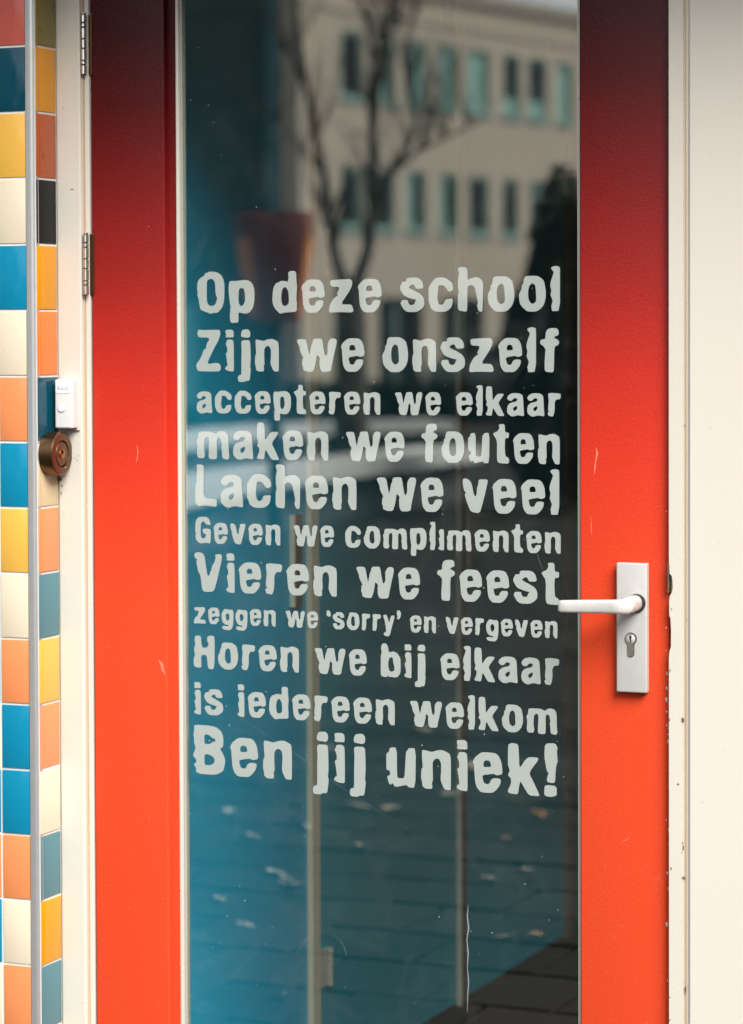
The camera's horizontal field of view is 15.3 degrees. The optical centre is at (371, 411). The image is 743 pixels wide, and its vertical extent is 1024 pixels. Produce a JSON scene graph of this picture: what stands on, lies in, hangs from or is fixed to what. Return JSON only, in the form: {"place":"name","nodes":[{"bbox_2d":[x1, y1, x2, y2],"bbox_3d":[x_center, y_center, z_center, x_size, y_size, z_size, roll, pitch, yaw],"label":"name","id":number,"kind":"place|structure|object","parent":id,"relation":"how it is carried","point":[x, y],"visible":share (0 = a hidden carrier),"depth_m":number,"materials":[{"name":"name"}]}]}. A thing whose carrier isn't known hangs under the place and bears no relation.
{"place":"outdoors","nodes":[
{"label":"outdoors","id":0,"kind":"place"},
{"bbox_2d":[423,922,577,1023],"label":"hall floor","id":1,"kind":"structure","parent":0,"point":[540,987],"depth_m":5.94,"materials":[{"name":"grey tile"}]},
{"bbox_2d":[343,0,577,924],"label":"hall wall","id":2,"kind":"structure","parent":1,"relation":"on","point":[514,23],"depth_m":6.42,"materials":[{"name":"paint"}]},
{"bbox_2d":[185,0,320,1023],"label":"interior door","id":3,"kind":"structure","parent":2,"relation":"attached to","point":[251,172],"depth_m":4.90,"materials":[{"name":"grey paint"}]},
{"bbox_2d":[185,0,307,1023],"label":"door leaf","id":4,"kind":"structure","parent":3,"relation":"in","point":[245,164],"depth_m":4.88,"materials":[{"name":"blue paint"}]},
{"bbox_2d":[317,0,466,1023],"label":"interior door","id":5,"kind":"structure","parent":2,"relation":"attached to","point":[391,164],"depth_m":5.49,"materials":[{"name":"grey paint"}]},
{"bbox_2d":[317,0,455,1023],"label":"door leaf","id":6,"kind":"structure","parent":5,"relation":"in","point":[382,84],"depth_m":5.47,"materials":[{"name":"teal paint"}]},
{"bbox_2d":[465,0,572,995],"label":"interior door","id":7,"kind":"structure","parent":2,"relation":"attached to","point":[518,161],"depth_m":6.18,"materials":[{"name":"teal paint"}]},
{"bbox_2d":[465,34,563,995],"bbox_3d":[0.306,0.215,6.159,0.028,2.042,0.654,0,2,23],"label":"door leaf","id":8,"kind":"structure","parent":7,"relation":"in","point":[513,133],"depth_m":6.14,"materials":[{"name":"teal paint"}]},
{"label":"pavement","id":9,"kind":"structure","parent":0,"visible":0},
{"bbox_2d":[0,0,62,1023],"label":"tiled wall","id":10,"kind":"structure","parent":9,"relation":"on","point":[31,990],"depth_m":4.37,"materials":[{"name":"tile"}]},
{"bbox_2d":[38,432,71,475],"bbox_3d":[-0.498,0.066,4.375,0.025,0.069,0.069,0,2,23],"label":"bronze fitting","id":11,"kind":"object","parent":10,"relation":"attached to","point":[55,454],"visible":1,"depth_m":4.36,"materials":[{"name":"gold metal"}]},
{"bbox_2d":[56,0,689,1023],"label":"door frame","id":12,"kind":"object","parent":9,"relation":"on","point":[76,604],"visible":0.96,"depth_m":4.39,"materials":[{"name":"beige paint"}]},
{"bbox_2d":[55,378,79,429],"bbox_3d":[-0.481,-0.012,4.385,0.033,0.084,0.026,0,2,23],"label":"doorbell","id":13,"kind":"object","parent":12,"relation":"attached to","point":[67,403],"visible":1,"depth_m":4.38,"materials":[{"name":"white plastic"}]},
{"bbox_2d":[81,0,670,1023],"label":"red door","id":14,"kind":"structure","parent":12,"relation":"attached to","point":[137,74],"depth_m":4.24,"materials":[{"name":"paint"}]},
{"bbox_2d":[689,0,742,1023],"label":"wall panel","id":15,"kind":"structure","parent":9,"relation":"on","point":[716,487],"depth_m":3.99,"materials":[{"name":"beige paint"}]}
]}

